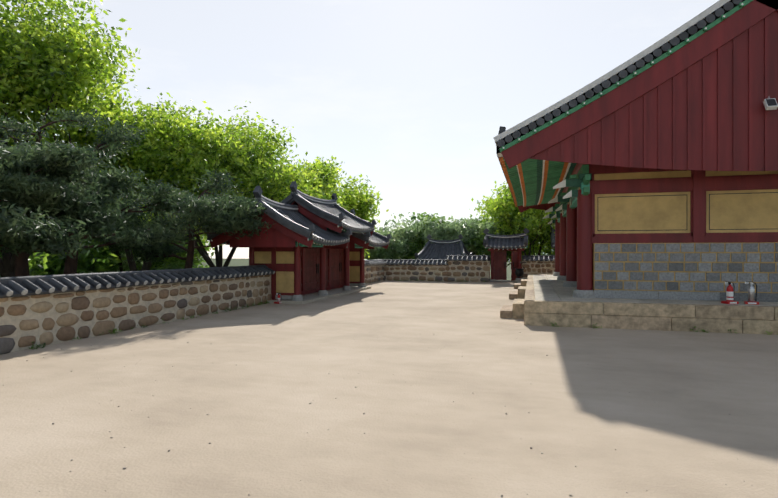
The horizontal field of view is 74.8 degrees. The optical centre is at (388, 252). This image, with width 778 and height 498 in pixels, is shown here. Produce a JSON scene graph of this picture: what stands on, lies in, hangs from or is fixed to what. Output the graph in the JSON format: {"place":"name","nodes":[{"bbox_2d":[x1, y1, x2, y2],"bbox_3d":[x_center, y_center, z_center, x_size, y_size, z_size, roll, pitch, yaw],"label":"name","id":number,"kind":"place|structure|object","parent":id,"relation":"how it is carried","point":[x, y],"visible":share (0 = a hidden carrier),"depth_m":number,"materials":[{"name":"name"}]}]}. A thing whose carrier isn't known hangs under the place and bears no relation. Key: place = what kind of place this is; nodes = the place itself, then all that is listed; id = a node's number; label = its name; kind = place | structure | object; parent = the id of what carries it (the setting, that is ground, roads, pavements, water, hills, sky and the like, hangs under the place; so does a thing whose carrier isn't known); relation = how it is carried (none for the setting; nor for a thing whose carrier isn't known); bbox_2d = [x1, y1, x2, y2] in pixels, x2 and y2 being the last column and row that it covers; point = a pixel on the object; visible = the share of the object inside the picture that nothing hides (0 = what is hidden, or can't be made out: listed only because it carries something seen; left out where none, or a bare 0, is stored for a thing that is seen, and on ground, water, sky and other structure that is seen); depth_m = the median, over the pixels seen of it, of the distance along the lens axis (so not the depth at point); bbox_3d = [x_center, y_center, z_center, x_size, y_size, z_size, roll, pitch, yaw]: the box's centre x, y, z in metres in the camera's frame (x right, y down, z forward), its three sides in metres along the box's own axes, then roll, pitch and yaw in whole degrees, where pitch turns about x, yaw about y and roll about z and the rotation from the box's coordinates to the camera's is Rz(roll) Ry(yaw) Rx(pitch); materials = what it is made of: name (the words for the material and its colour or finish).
{"place":"outdoors","nodes":[
{"label":"outdoors","id":0,"kind":"place"},
{"bbox_2d":[0,0,718,258],"label":"sky","id":1,"kind":"structure","parent":0,"point":[412,97],"materials":[{"name":"white"}]},
{"bbox_2d":[0,258,777,497],"bbox_3d":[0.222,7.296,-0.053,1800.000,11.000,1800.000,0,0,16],"label":"ground","id":2,"kind":"structure","parent":0,"point":[685,434],"depth_m":5.89,"materials":[{"name":"beige sand"}]},
{"bbox_2d":[0,252,48,275],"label":"tree","id":3,"kind":"object","parent":2,"relation":"on","point":[32,263],"visible":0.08,"depth_m":23.33,"materials":[{"name":"green plant"}]},
{"bbox_2d":[0,138,128,258],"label":"pine tree","id":4,"kind":"object","parent":2,"relation":"on","point":[19,232],"visible":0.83,"depth_m":11.02,"materials":[{"name":"green plant"}]},
{"bbox_2d":[29,238,126,275],"bbox_3d":[-19.515,1.647,29.815,10.407,8.124,8.787,0,0,31],"label":"tree","id":5,"kind":"object","parent":2,"relation":"on","point":[94,260],"visible":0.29,"depth_m":27.71,"materials":[{"name":"green plant"}]},
{"bbox_2d":[0,0,185,276],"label":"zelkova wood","id":6,"kind":"object","parent":2,"relation":"on","point":[60,70],"visible":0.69,"depth_m":18.79,"materials":[{"name":"green plant"}]},
{"bbox_2d":[0,108,194,276],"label":"pine tree","id":7,"kind":"object","parent":2,"relation":"on","point":[10,156],"visible":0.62,"depth_m":12.16,"materials":[{"name":"green plant"}]},
{"bbox_2d":[0,120,238,273],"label":"pine tree","id":8,"kind":"object","parent":2,"relation":"on","point":[161,200],"visible":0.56,"depth_m":14.73,"materials":[{"name":"green plant"}]},
{"bbox_2d":[103,241,152,271],"bbox_3d":[-20.992,1.517,35.321,11.272,9.719,8.510,0,0,-5],"label":"tree","id":9,"kind":"object","parent":2,"relation":"on","point":[126,266],"visible":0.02,"depth_m":34.60,"materials":[{"name":"green plant"}]},
{"bbox_2d":[0,265,274,354],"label":"wall","id":10,"kind":"structure","parent":2,"relation":"on","point":[48,309],"depth_m":11.31,"materials":[{"name":"stone"}]},
{"bbox_2d":[55,87,241,270],"bbox_3d":[-11.831,-1.999,25.153,9.222,11.715,8.466,0,0,-16],"label":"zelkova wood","id":11,"kind":"object","parent":2,"relation":"on","point":[166,124],"visible":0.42,"depth_m":23.31,"materials":[{"name":"green plant"}]},
{"bbox_2d":[94,189,214,271],"bbox_3d":[-16.213,0.140,33.960,10.652,10.288,10.414,0,0,16],"label":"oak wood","id":12,"kind":"object","parent":2,"relation":"on","point":[197,259],"visible":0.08,"depth_m":32.67,"materials":[{"name":"green plant"}]},
{"bbox_2d":[153,259,194,269],"bbox_3d":[-9.120,1.603,21.724,2.508,2.653,2.450,0,0,16],"label":"shrub","id":13,"kind":"object","parent":2,"relation":"on","point":[174,265],"visible":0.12,"depth_m":21.35,"materials":[{"name":"green plant"}]},
{"bbox_2d":[87,168,273,268],"bbox_3d":[-7.276,-0.251,17.179,7.139,5.256,5.909,0,0,16],"label":"pine tree","id":14,"kind":"object","parent":2,"relation":"on","point":[244,219],"visible":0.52,"depth_m":17.26,"materials":[{"name":"green plant"}]},
{"bbox_2d":[67,101,340,266],"bbox_3d":[-8.955,-2.528,26.782,11.898,11.883,11.220,0,0,16],"label":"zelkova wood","id":15,"kind":"object","parent":2,"relation":"on","point":[253,166],"visible":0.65,"depth_m":25.36,"materials":[{"name":"green plant"}]},
{"bbox_2d":[274,293,280,303],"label":"fire extinguisher","id":16,"kind":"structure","parent":2,"relation":"on","point":[278,299],"depth_m":17.83,"materials":[{"name":"metal"}]},
{"bbox_2d":[205,181,390,303],"bbox_3d":[-3.148,-0.476,21.752,4.129,4.565,9.854,0,0,16],"label":"gate","id":17,"kind":"object","parent":2,"relation":"on","point":[307,248],"visible":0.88,"depth_m":19.52,"materials":[{"name":"red paint"}]},
{"bbox_2d":[294,156,388,258],"bbox_3d":[-5.783,-1.744,35.403,11.177,10.236,10.049,0,0,16],"label":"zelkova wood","id":18,"kind":"object","parent":2,"relation":"on","point":[350,197],"visible":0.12,"depth_m":34.20,"materials":[{"name":"green plant"}]},
{"bbox_2d":[365,259,385,283],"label":"wall","id":19,"kind":"structure","parent":2,"relation":"on","point":[374,271],"depth_m":30.20,"materials":[{"name":"stone"}]},
{"bbox_2d":[9,310,763,496],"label":"yard pebbles","id":20,"kind":"object","parent":2,"relation":"on","point":[363,413],"visible":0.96,"depth_m":5.67,"materials":[{"name":"grey stone"}]},
{"bbox_2d":[365,213,425,259],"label":"tree","id":21,"kind":"object","parent":2,"relation":"on","point":[400,235],"visible":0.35,"depth_m":45.49,"materials":[{"name":"green plant"}]},
{"bbox_2d":[28,279,777,348],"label":"yard weeds","id":22,"kind":"object","parent":2,"relation":"on","point":[39,346],"visible":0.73,"depth_m":12.02,"materials":[{"name":"green plant"}]},
{"bbox_2d":[382,259,448,281],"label":"wall","id":23,"kind":"structure","parent":2,"relation":"on","point":[416,269],"depth_m":31.71,"materials":[{"name":"stone"}]},
{"bbox_2d":[391,212,469,258],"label":"tree","id":24,"kind":"object","parent":2,"relation":"on","point":[416,248],"visible":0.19,"depth_m":46.84,"materials":[{"name":"green plant"}]},
{"bbox_2d":[409,216,509,268],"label":"tree","id":25,"kind":"object","parent":2,"relation":"on","point":[447,231],"visible":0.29,"depth_m":44.45,"materials":[{"name":"green plant"}]},
{"bbox_2d":[445,255,489,281],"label":"wall","id":26,"kind":"structure","parent":2,"relation":"on","point":[471,268],"depth_m":30.83,"materials":[{"name":"stone"}]},
{"bbox_2d":[454,214,535,278],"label":"tree","id":27,"kind":"object","parent":2,"relation":"on","point":[483,250],"visible":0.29,"depth_m":42.78,"materials":[{"name":"green plant"}]},
{"bbox_2d":[483,228,528,281],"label":"gate","id":28,"kind":"structure","parent":2,"relation":"on","point":[498,246],"depth_m":30.27,"materials":[{"name":"red paint"}]},
{"bbox_2d":[500,299,523,318],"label":"stone steps","id":29,"kind":"structure","parent":2,"relation":"on","point":[515,309],"depth_m":13.86,"materials":[{"name":"stone"}]},
{"bbox_2d":[470,181,556,267],"bbox_3d":[10.864,-1.017,40.372,8.816,10.047,9.171,0,0,-42],"label":"tree","id":30,"kind":"object","parent":2,"relation":"on","point":[506,213],"visible":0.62,"depth_m":38.77,"materials":[{"name":"green plant"}]},
{"bbox_2d":[509,286,525,298],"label":"stone steps","id":31,"kind":"structure","parent":2,"relation":"on","point":[519,293],"depth_m":19.38,"materials":[{"name":"stone"}]},
{"bbox_2d":[514,267,524,282],"bbox_3d":[7.296,1.299,28.496,0.572,0.995,0.480,0,0,16],"label":"incense burner","id":32,"kind":"object","parent":2,"relation":"on","point":[519,272],"visible":0.98,"depth_m":28.33,"materials":[{"name":"metal"}]},
{"bbox_2d":[514,279,526,288],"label":"stone steps","id":33,"kind":"structure","parent":2,"relation":"on","point":[522,283],"depth_m":24.95,"materials":[{"name":"stone"}]},
{"bbox_2d":[520,255,554,278],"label":"wall","id":34,"kind":"structure","parent":2,"relation":"on","point":[538,264],"depth_m":29.77,"materials":[{"name":"stone"}]},
{"bbox_2d":[536,221,554,254],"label":"tree","id":35,"kind":"object","parent":2,"relation":"on","point":[549,253],"depth_m":44.81,"materials":[{"name":"green plant"}]},
{"bbox_2d":[548,222,554,248],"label":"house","id":36,"kind":"structure","parent":2,"relation":"on","point":[552,233],"depth_m":38.08,"materials":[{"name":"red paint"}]},
{"bbox_2d":[524,274,777,334],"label":"stone platform","id":37,"kind":"structure","parent":2,"relation":"on","point":[549,299],"depth_m":11.88,"materials":[{"name":"stone"}]},
{"bbox_2d":[493,0,777,301],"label":"temple building","id":38,"kind":"structure","parent":37,"relation":"on","point":[651,172],"depth_m":12.45,"materials":[{"name":"red paint"}]},
{"bbox_2d":[763,98,777,109],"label":"flood light","id":39,"kind":"object","parent":38,"relation":"attached to","point":[770,104],"visible":0.96,"depth_m":11.22,"materials":[{"name":"white paint"}]},
{"bbox_2d":[721,282,738,303],"bbox_3d":[7.911,0.939,11.816,0.260,0.511,0.224,0,0,-2],"label":"fire extinguisher","id":40,"kind":"object","parent":37,"relation":"on","point":[729,295],"visible":1,"depth_m":11.77,"materials":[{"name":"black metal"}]},
{"bbox_2d":[744,281,758,304],"bbox_3d":[8.339,0.934,11.718,0.260,0.521,0.224,0,0,27],"label":"fire extinguisher","id":41,"kind":"object","parent":37,"relation":"on","point":[752,298],"visible":1,"depth_m":11.68,"materials":[{"name":"silver metal"}]},
{"bbox_2d":[414,234,472,259],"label":"tiled roof","id":42,"kind":"structure","parent":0,"point":[437,249],"depth_m":36.76,"materials":[{"name":"grey tile"}]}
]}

